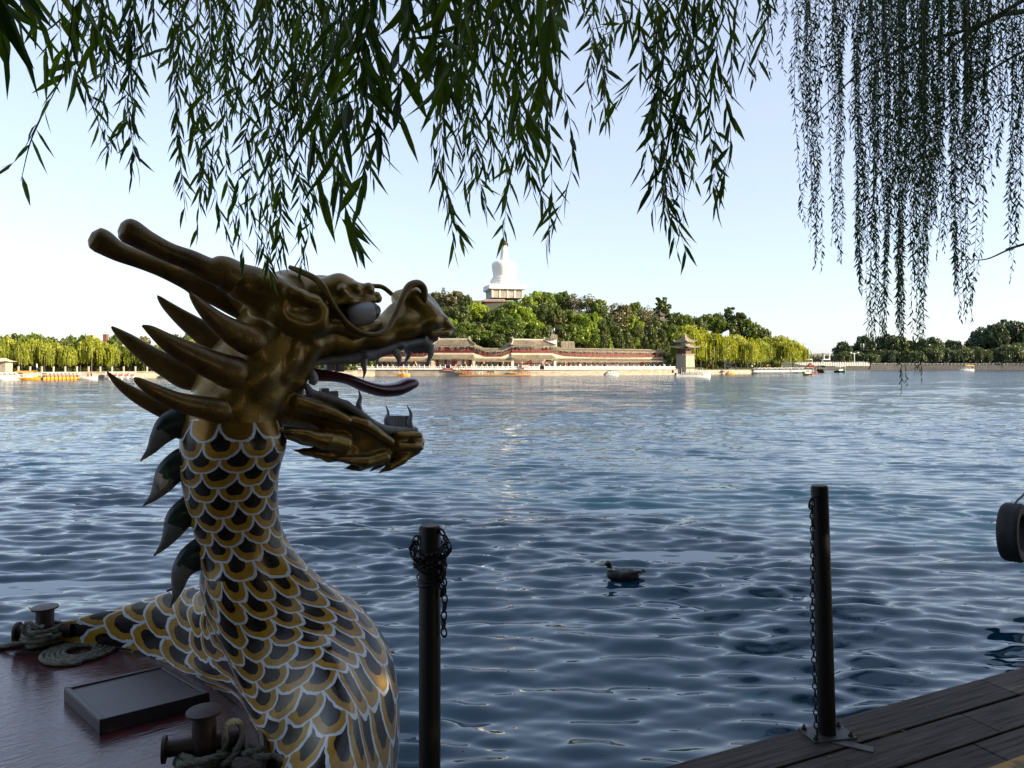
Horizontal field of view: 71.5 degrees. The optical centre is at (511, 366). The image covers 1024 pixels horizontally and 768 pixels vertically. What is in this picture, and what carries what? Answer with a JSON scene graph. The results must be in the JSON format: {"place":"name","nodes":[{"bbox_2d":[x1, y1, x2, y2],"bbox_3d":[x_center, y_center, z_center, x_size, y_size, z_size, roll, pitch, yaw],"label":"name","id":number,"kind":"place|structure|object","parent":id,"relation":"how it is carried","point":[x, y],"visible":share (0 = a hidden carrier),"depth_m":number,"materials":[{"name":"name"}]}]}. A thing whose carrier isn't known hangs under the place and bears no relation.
{"place":"outdoors","nodes":[
{"label":"outdoors","id":0,"kind":"place"},
{"bbox_2d":[38,370,355,371],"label":"shore ground","id":1,"kind":"structure","parent":0,"point":[115,371],"depth_m":157.18,"materials":[{"name":"beige stone"}]},
{"bbox_2d":[0,335,22,365],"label":"willow tree","id":2,"kind":"object","parent":1,"relation":"on","point":[9,342],"visible":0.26,"depth_m":142.93,"materials":[{"name":"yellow plant"}]},
{"bbox_2d":[9,340,29,370],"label":"willow tree","id":3,"kind":"object","parent":1,"relation":"on","point":[20,353],"visible":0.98,"depth_m":142.17,"materials":[{"name":"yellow plant"}]},
{"bbox_2d":[24,338,43,370],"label":"willow tree","id":4,"kind":"object","parent":1,"relation":"on","point":[32,345],"visible":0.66,"depth_m":146.16,"materials":[{"name":"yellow plant"}]},
{"bbox_2d":[36,343,53,371],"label":"willow tree","id":5,"kind":"object","parent":1,"relation":"on","point":[45,354],"visible":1,"depth_m":145.86,"materials":[{"name":"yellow plant"}]},
{"bbox_2d":[34,339,63,371],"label":"willow tree","id":6,"kind":"object","parent":1,"relation":"on","point":[55,347],"visible":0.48,"depth_m":149.29,"materials":[{"name":"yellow plant"}]},
{"bbox_2d":[58,344,77,371],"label":"willow tree","id":7,"kind":"object","parent":1,"relation":"on","point":[68,354],"visible":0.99,"depth_m":148.50,"materials":[{"name":"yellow plant"}]},
{"bbox_2d":[77,335,106,371],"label":"willow tree","id":8,"kind":"object","parent":1,"relation":"on","point":[89,345],"visible":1,"depth_m":151.69,"materials":[{"name":"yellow plant"}]},
{"bbox_2d":[104,342,120,365],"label":"willow tree","id":9,"kind":"object","parent":1,"relation":"on","point":[113,353],"visible":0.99,"depth_m":155.00,"materials":[{"name":"green plant"}]},
{"bbox_2d":[119,346,143,370],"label":"willow tree","id":10,"kind":"object","parent":1,"relation":"on","point":[126,354],"visible":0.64,"depth_m":158.81,"materials":[{"name":"green plant"}]},
{"bbox_2d":[8,357,381,371],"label":"undergrowth","id":11,"kind":"object","parent":1,"relation":"on","point":[132,367],"visible":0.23,"depth_m":157.47,"materials":[{"name":"green plant"}]},
{"bbox_2d":[0,370,1023,767],"bbox_3d":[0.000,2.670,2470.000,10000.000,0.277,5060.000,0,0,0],"label":"lake water","id":12,"kind":"structure","parent":0,"point":[540,498],"depth_m":10.90,"materials":[{"name":"blue liquid"}]},
{"bbox_2d":[0,371,374,379],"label":"quay wall","id":13,"kind":"structure","parent":12,"relation":"in","point":[141,374],"depth_m":154.09,"materials":[{"name":"stone"}]},
{"bbox_2d":[0,358,16,371],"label":"ticket kiosk","id":14,"kind":"object","parent":13,"relation":"on","point":[6,365],"visible":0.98,"depth_m":137.41,"materials":[{"name":"grey brick"}]},
{"bbox_2d":[17,366,147,371],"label":"quay fence","id":15,"kind":"object","parent":13,"relation":"on","point":[77,370],"visible":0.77,"depth_m":148.12,"materials":[{"name":"beige paint"}]},
{"bbox_2d":[0,219,454,767],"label":"dragon boat","id":16,"kind":"object","parent":12,"relation":"on","point":[268,636],"visible":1,"depth_m":3.55,"materials":[{"name":"gold metal"}]},
{"bbox_2d":[0,620,64,648],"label":"mooring rope","id":17,"kind":"object","parent":16,"relation":"attached to","point":[29,638],"visible":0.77,"depth_m":4.35,"materials":[{"name":"fabric"}]},
{"bbox_2d":[38,642,115,665],"bbox_3d":[-2.644,1.736,4.342,0.415,0.035,0.430,0,0,0],"label":"coiled rope","id":18,"kind":"object","parent":16,"relation":"on","point":[58,654],"visible":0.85,"depth_m":4.26,"materials":[{"name":"fabric"}]},
{"bbox_2d":[172,718,284,767],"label":"mooring rope","id":19,"kind":"object","parent":16,"relation":"attached to","point":[224,756],"visible":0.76,"depth_m":3.07,"materials":[{"name":"fabric"}]},
{"bbox_2d":[352,369,696,375],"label":"quay wall","id":20,"kind":"structure","parent":12,"relation":"in","point":[455,372],"depth_m":195.83,"materials":[{"name":"stone"}]},
{"bbox_2d":[345,365,674,368],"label":"marble balustrade","id":21,"kind":"object","parent":20,"relation":"on","point":[518,366],"visible":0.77,"depth_m":194.91,"materials":[{"name":"white stone"}]},
{"bbox_2d":[372,336,666,368],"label":"waterfront gallery","id":22,"kind":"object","parent":20,"relation":"on","point":[452,347],"visible":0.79,"depth_m":202.49,"materials":[{"name":"red paint"}]},
{"bbox_2d":[669,334,700,371],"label":"gate tower","id":23,"kind":"structure","parent":20,"relation":"on","point":[685,357],"depth_m":222.90,"materials":[{"name":"beige stone"}]},
{"bbox_2d":[600,561,645,580],"bbox_3d":[1.384,2.556,8.869,0.574,0.250,0.212,0,0,4],"label":"duck","id":24,"kind":"object","parent":12,"relation":"on","point":[622,574],"visible":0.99,"depth_m":8.81},
{"bbox_2d":[672,367,710,376],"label":"tour boat","id":25,"kind":"object","parent":12,"relation":"on","point":[691,374],"visible":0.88,"depth_m":171.08,"materials":[{"name":"white paint"}]},
{"bbox_2d":[698,369,807,373],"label":"quay wall","id":26,"kind":"structure","parent":12,"relation":"in","point":[743,371],"depth_m":238.95,"materials":[{"name":"stone"}]},
{"bbox_2d":[782,362,869,369],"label":"causeway","id":27,"kind":"structure","parent":12,"relation":"in","point":[855,366],"depth_m":495.16,"materials":[{"name":"grey stone"}]},
{"bbox_2d":[664,667,1023,767],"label":"wooden dock","id":28,"kind":"object","parent":12,"relation":"in","point":[977,724],"visible":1,"depth_m":3.14,"materials":[{"name":"brown wood"}]},
{"bbox_2d":[419,523,440,767],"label":"railing post","id":29,"kind":"object","parent":28,"relation":"on","point":[429,670],"visible":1,"depth_m":2.43,"materials":[{"name":"metal"}]},
{"bbox_2d":[408,528,451,637],"bbox_3d":[-0.275,0.744,2.456,0.138,0.379,0.118,0,0,29],"label":"chain","id":30,"kind":"object","parent":29,"relation":"attached to","point":[445,550],"visible":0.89,"depth_m":2.43,"materials":[{"name":"metal"}]},
{"bbox_2d":[798,484,856,743],"bbox_3d":[1.410,1.092,3.180,0.210,1.119,0.125,0,0,-10],"label":"railing post","id":31,"kind":"object","parent":28,"relation":"on","point":[830,729],"visible":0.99,"depth_m":3.15,"materials":[{"name":"metal"}]},
{"bbox_2d":[808,495,818,735],"bbox_3d":[1.332,1.100,3.131,0.056,1.058,0.032,0,0,-18],"label":"chain","id":32,"kind":"object","parent":31,"relation":"hanging from","point":[810,506],"visible":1,"depth_m":3.12,"materials":[{"name":"metal"}]},
{"bbox_2d":[832,740,872,752],"bbox_3d":[1.479,1.646,3.087,0.160,0.004,0.045,0,0,28],"label":"metal strap","id":33,"kind":"object","parent":28,"relation":"on","point":[856,746],"visible":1,"depth_m":3.08,"materials":[{"name":"grey metal"}]},
{"bbox_2d":[866,365,1023,369],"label":"quay wall","id":34,"kind":"structure","parent":12,"relation":"in","point":[950,367],"depth_m":500.00,"materials":[{"name":"grey stone"}]},
{"bbox_2d":[871,363,1023,364],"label":"embankment railing","id":35,"kind":"object","parent":34,"relation":"on","point":[948,363],"visible":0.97,"depth_m":500.55,"materials":[{"name":"white stone"}]},
{"bbox_2d":[0,0,1023,364],"label":"sky","id":36,"kind":"structure","parent":0,"point":[760,263],"materials":[{"name":"blue"}]},
{"bbox_2d":[440,302,836,369],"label":"hill","id":37,"kind":"structure","parent":0,"point":[787,364],"depth_m":275.63,"materials":[{"name":"green plant"}]},
{"bbox_2d":[443,290,462,308],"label":"cypress tree","id":38,"kind":"object","parent":37,"relation":"on","point":[451,300],"visible":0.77,"depth_m":298.57,"materials":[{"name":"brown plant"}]},
{"bbox_2d":[451,306,472,323],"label":"broadleaf tree","id":39,"kind":"object","parent":37,"relation":"on","point":[459,315],"visible":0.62,"depth_m":257.81,"materials":[{"name":"green plant"}]},
{"bbox_2d":[452,320,479,337],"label":"broadleaf tree","id":40,"kind":"object","parent":37,"relation":"on","point":[464,327],"visible":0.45,"depth_m":235.88,"materials":[{"name":"green plant"}]},
{"bbox_2d":[466,329,484,345],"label":"broadleaf tree","id":41,"kind":"object","parent":37,"relation":"on","point":[473,334],"visible":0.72,"depth_m":230.01,"materials":[{"name":"green plant"}]},
{"bbox_2d":[466,303,489,322],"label":"broadleaf tree","id":42,"kind":"object","parent":37,"relation":"on","point":[478,311],"visible":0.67,"depth_m":265.95,"materials":[{"name":"green plant"}]},
{"bbox_2d":[474,329,493,347],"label":"broadleaf tree","id":43,"kind":"object","parent":37,"relation":"on","point":[486,335],"visible":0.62,"depth_m":231.23,"materials":[{"name":"green plant"}]},
{"bbox_2d":[489,333,507,350],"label":"broadleaf tree","id":44,"kind":"object","parent":37,"relation":"on","point":[498,340],"visible":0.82,"depth_m":226.91,"materials":[{"name":"green plant"}]},
{"bbox_2d":[490,307,509,322],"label":"broadleaf tree","id":45,"kind":"object","parent":37,"relation":"on","point":[502,313],"visible":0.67,"depth_m":255.98,"materials":[{"name":"green plant"}]},
{"bbox_2d":[483,239,525,300],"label":"white stupa","id":46,"kind":"object","parent":37,"relation":"on","point":[504,284],"visible":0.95,"depth_m":329.54,"materials":[{"name":"paint"}]},
{"bbox_2d":[497,317,527,338],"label":"broadleaf tree","id":47,"kind":"object","parent":37,"relation":"on","point":[516,324],"visible":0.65,"depth_m":235.12,"materials":[{"name":"green plant"}]},
{"bbox_2d":[503,329,524,349],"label":"broadleaf tree","id":48,"kind":"object","parent":37,"relation":"on","point":[509,335],"visible":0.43,"depth_m":228.41,"materials":[{"name":"green plant"}]},
{"bbox_2d":[509,306,535,323],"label":"broadleaf tree","id":49,"kind":"object","parent":37,"relation":"on","point":[520,312],"visible":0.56,"depth_m":256.75,"materials":[{"name":"green plant"}]},
{"bbox_2d":[524,320,550,337],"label":"broadleaf tree","id":50,"kind":"object","parent":37,"relation":"on","point":[536,325],"visible":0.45,"depth_m":239.17,"materials":[{"name":"green plant"}]},
{"bbox_2d":[537,302,550,325],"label":"cypress tree","id":51,"kind":"object","parent":37,"relation":"on","point":[545,309],"visible":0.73,"depth_m":267.20,"materials":[{"name":"green plant"}]},
{"bbox_2d":[538,292,556,314],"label":"broadleaf tree","id":52,"kind":"object","parent":37,"relation":"on","point":[547,298],"visible":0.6,"depth_m":291.94,"materials":[{"name":"green plant"}]},
{"bbox_2d":[547,305,567,328],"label":"broadleaf tree","id":53,"kind":"object","parent":37,"relation":"on","point":[561,318],"visible":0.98,"depth_m":267.02,"materials":[{"name":"green plant"}]},
{"bbox_2d":[553,324,570,346],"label":"broadleaf tree","id":54,"kind":"object","parent":37,"relation":"on","point":[566,336],"visible":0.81,"depth_m":239.57,"materials":[{"name":"green plant"}]},
{"bbox_2d":[555,290,572,310],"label":"broadleaf tree","id":55,"kind":"object","parent":37,"relation":"on","point":[561,299],"visible":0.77,"depth_m":308.69,"materials":[{"name":"green plant"}]},
{"bbox_2d":[560,323,584,343],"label":"broadleaf tree","id":56,"kind":"object","parent":37,"relation":"on","point":[576,331],"visible":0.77,"depth_m":241.19,"materials":[{"name":"green plant"}]},
{"bbox_2d":[565,293,583,313],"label":"sparse tree","id":57,"kind":"object","parent":37,"relation":"on","point":[573,299],"visible":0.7,"depth_m":306.21,"materials":[{"name":"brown plant"}]},
{"bbox_2d":[576,293,596,313],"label":"sparse tree","id":58,"kind":"object","parent":37,"relation":"on","point":[581,305],"visible":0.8,"depth_m":296.74,"materials":[{"name":"brown plant"}]},
{"bbox_2d":[580,312,603,331],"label":"broadleaf tree","id":59,"kind":"object","parent":37,"relation":"on","point":[593,317],"visible":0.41,"depth_m":262.61,"materials":[{"name":"green plant"}]},
{"bbox_2d":[587,330,600,347],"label":"conifer tree","id":60,"kind":"object","parent":37,"relation":"on","point":[594,338],"visible":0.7,"depth_m":243.10,"materials":[{"name":"green plant"}]},
{"bbox_2d":[590,299,607,315],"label":"broadleaf tree","id":61,"kind":"object","parent":37,"relation":"on","point":[598,306],"visible":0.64,"depth_m":293.40,"materials":[{"name":"green plant"}]},
{"bbox_2d":[597,318,610,347],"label":"cypress tree","id":62,"kind":"object","parent":37,"relation":"on","point":[602,327],"visible":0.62,"depth_m":250.32,"materials":[{"name":"green plant"}]},
{"bbox_2d":[425,308,785,369],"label":"undergrowth","id":63,"kind":"object","parent":37,"relation":"on","point":[716,365],"visible":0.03,"depth_m":252.48,"materials":[{"name":"green plant"}]},
{"bbox_2d":[614,303,635,326],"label":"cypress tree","id":64,"kind":"object","parent":37,"relation":"on","point":[625,310],"visible":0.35,"depth_m":284.02,"materials":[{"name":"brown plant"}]},
{"bbox_2d":[622,314,643,330],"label":"broadleaf tree","id":65,"kind":"object","parent":37,"relation":"on","point":[633,319],"visible":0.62,"depth_m":276.69,"materials":[{"name":"green plant"}]},
{"bbox_2d":[632,323,643,348],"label":"cypress tree","id":66,"kind":"object","parent":37,"relation":"on","point":[637,332],"visible":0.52,"depth_m":253.30,"materials":[{"name":"green plant"}]},
{"bbox_2d":[648,331,661,351],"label":"cypress tree","id":67,"kind":"object","parent":37,"relation":"on","point":[654,339],"visible":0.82,"depth_m":253.19,"materials":[{"name":"green plant"}]},
{"bbox_2d":[650,297,671,320],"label":"pine tree","id":68,"kind":"object","parent":37,"relation":"on","point":[660,303],"visible":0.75,"depth_m":306.12,"materials":[{"name":"green plant"}]},
{"bbox_2d":[657,329,670,353],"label":"cypress tree","id":69,"kind":"object","parent":37,"relation":"on","point":[662,338],"visible":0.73,"depth_m":256.80,"materials":[{"name":"green plant"}]},
{"bbox_2d":[665,323,678,345],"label":"broadleaf tree","id":70,"kind":"object","parent":37,"relation":"on","point":[671,330],"visible":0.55,"depth_m":264.38,"materials":[{"name":"green plant"}]},
{"bbox_2d":[670,331,695,362],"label":"willow tree","id":71,"kind":"object","parent":37,"relation":"on","point":[674,351],"visible":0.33,"depth_m":229.34,"materials":[{"name":"green plant"}]},
{"bbox_2d":[677,314,694,325],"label":"broadleaf tree","id":72,"kind":"object","parent":37,"relation":"on","point":[685,319],"visible":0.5,"depth_m":293.23,"materials":[{"name":"green plant"}]},
{"bbox_2d":[672,324,707,361],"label":"willow tree","id":73,"kind":"object","parent":37,"relation":"on","point":[692,332],"visible":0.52,"depth_m":233.71,"materials":[{"name":"green plant"}]},
{"bbox_2d":[696,331,730,368],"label":"willow tree","id":74,"kind":"object","parent":37,"relation":"on","point":[717,345],"visible":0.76,"depth_m":235.91,"materials":[{"name":"green plant"}]},
{"bbox_2d":[707,312,727,333],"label":"broadleaf tree","id":75,"kind":"object","parent":37,"relation":"on","point":[720,327],"visible":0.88,"depth_m":327.40,"materials":[{"name":"green plant"}]},
{"bbox_2d":[713,335,741,368],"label":"willow tree","id":76,"kind":"object","parent":37,"relation":"on","point":[733,352],"visible":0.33,"depth_m":244.64,"materials":[{"name":"green plant"}]},
{"bbox_2d":[723,307,738,335],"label":"pine tree","id":77,"kind":"object","parent":37,"relation":"on","point":[731,321],"visible":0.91,"depth_m":328.43,"materials":[{"name":"green plant"}]},
{"bbox_2d":[731,312,747,334],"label":"pine tree","id":78,"kind":"object","parent":37,"relation":"on","point":[741,318],"visible":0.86,"depth_m":328.36,"materials":[{"name":"green plant"}]},
{"bbox_2d":[739,317,759,341],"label":"broadleaf tree","id":79,"kind":"object","parent":37,"relation":"on","point":[744,331],"visible":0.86,"depth_m":328.12,"materials":[{"name":"green plant"}]},
{"bbox_2d":[735,338,764,368],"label":"willow tree","id":80,"kind":"object","parent":37,"relation":"on","point":[752,350],"visible":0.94,"depth_m":248.24,"materials":[{"name":"green plant"}]},
{"bbox_2d":[744,335,774,369],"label":"willow tree","id":81,"kind":"object","parent":37,"relation":"on","point":[767,349],"visible":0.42,"depth_m":259.41,"materials":[{"name":"green plant"}]},
{"bbox_2d":[763,335,788,367],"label":"willow tree","id":82,"kind":"object","parent":37,"relation":"on","point":[778,350],"visible":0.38,"depth_m":267.01,"materials":[{"name":"green plant"}]},
{"bbox_2d":[769,335,801,369],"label":"willow tree","id":83,"kind":"object","parent":37,"relation":"on","point":[787,343],"visible":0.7,"depth_m":266.89,"materials":[{"name":"green plant"}]},
{"bbox_2d":[778,339,811,367],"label":"willow tree","id":84,"kind":"object","parent":37,"relation":"on","point":[804,353],"visible":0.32,"depth_m":277.09,"materials":[{"name":"green plant"}]},
{"bbox_3d":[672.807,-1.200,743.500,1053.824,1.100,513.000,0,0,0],"label":"shore ground","id":85,"kind":"structure","parent":0,"visible":0},
{"bbox_2d":[787,353,860,362],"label":"distant wood","id":86,"kind":"object","parent":85,"relation":"on","point":[817,360],"visible":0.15,"depth_m":552.28,"materials":[{"name":"green plant"}]},
{"bbox_2d":[831,341,852,361],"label":"broadleaf tree","id":87,"kind":"object","parent":85,"relation":"on","point":[842,346],"visible":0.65,"depth_m":517.24,"materials":[{"name":"green plant"}]},
{"bbox_2d":[854,334,876,353],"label":"broadleaf tree","id":88,"kind":"object","parent":85,"relation":"on","point":[858,345],"visible":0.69,"depth_m":517.64,"materials":[{"name":"green plant"}]},
{"bbox_2d":[884,350,904,364],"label":"willow tree","id":89,"kind":"object","parent":85,"relation":"on","point":[894,355],"visible":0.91,"depth_m":503.67,"materials":[{"name":"green plant"}]},
{"bbox_2d":[882,336,909,352],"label":"broadleaf tree","id":90,"kind":"object","parent":85,"relation":"on","point":[890,345],"visible":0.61,"depth_m":515.30,"materials":[{"name":"green plant"}]},
{"bbox_2d":[919,337,942,348],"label":"broadleaf tree","id":91,"kind":"object","parent":85,"relation":"on","point":[931,342],"visible":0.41,"depth_m":515.62,"materials":[{"name":"green plant"}]},
{"bbox_2d":[922,348,945,364],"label":"willow tree","id":92,"kind":"object","parent":85,"relation":"on","point":[938,354],"visible":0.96,"depth_m":501.81,"materials":[{"name":"green plant"}]},
{"bbox_2d":[867,349,1023,364],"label":"undergrowth","id":93,"kind":"object","parent":85,"relation":"on","point":[991,361],"visible":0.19,"depth_m":511.88,"materials":[{"name":"green plant"}]},
{"bbox_2d":[943,349,964,362],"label":"willow tree","id":94,"kind":"object","parent":85,"relation":"on","point":[956,354],"visible":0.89,"depth_m":502.05,"materials":[{"name":"green plant"}]},
{"bbox_2d":[958,348,976,364],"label":"willow tree","id":95,"kind":"object","parent":85,"relation":"on","point":[966,353],"visible":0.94,"depth_m":501.22,"materials":[{"name":"green plant"}]},
{"bbox_2d":[970,347,994,364],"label":"willow tree","id":96,"kind":"object","parent":85,"relation":"on","point":[980,354],"visible":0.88,"depth_m":501.64,"materials":[{"name":"green plant"}]},
{"bbox_2d":[979,322,1010,349],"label":"broadleaf tree","id":97,"kind":"object","parent":85,"relation":"on","point":[1001,337],"visible":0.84,"depth_m":515.82,"materials":[{"name":"green plant"}]},
{"bbox_2d":[984,347,1012,364],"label":"willow tree","id":98,"kind":"object","parent":85,"relation":"on","point":[1005,355],"visible":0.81,"depth_m":501.03,"materials":[{"name":"green plant"}]},
{"bbox_2d":[996,342,1023,364],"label":"willow tree","id":99,"kind":"object","parent":85,"relation":"on","point":[1017,349],"visible":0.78,"depth_m":501.19,"materials":[{"name":"green plant"}]},
{"bbox_2d":[1008,321,1023,344],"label":"broadleaf tree","id":100,"kind":"object","parent":85,"relation":"on","point":[1016,331],"visible":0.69,"depth_m":516.45,"materials":[{"name":"green plant"}]},
{"bbox_3d":[5.880,2.860,7.900,0.200,3.580,0.197,0,0,0],"label":"mooring pile","id":101,"kind":"object","parent":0,"visible":0},
{"bbox_2d":[996,493,1023,562],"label":"tyre fender","id":102,"kind":"object","parent":101,"relation":"hanging from","point":[1010,531],"visible":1,"depth_m":7.54,"materials":[{"name":"black rubber"}]},
{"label":"ground","id":103,"kind":"structure","parent":0,"visible":0},
{"bbox_2d":[0,0,778,296],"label":"willow tree","id":104,"kind":"object","parent":103,"relation":"on","point":[365,14],"visible":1,"depth_m":2.60,"materials":[{"name":"green plant"}]},
{"bbox_2d":[760,0,1023,394],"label":"willow tree","id":105,"kind":"object","parent":103,"relation":"on","point":[923,40],"visible":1,"depth_m":7.88,"materials":[{"name":"green plant"}]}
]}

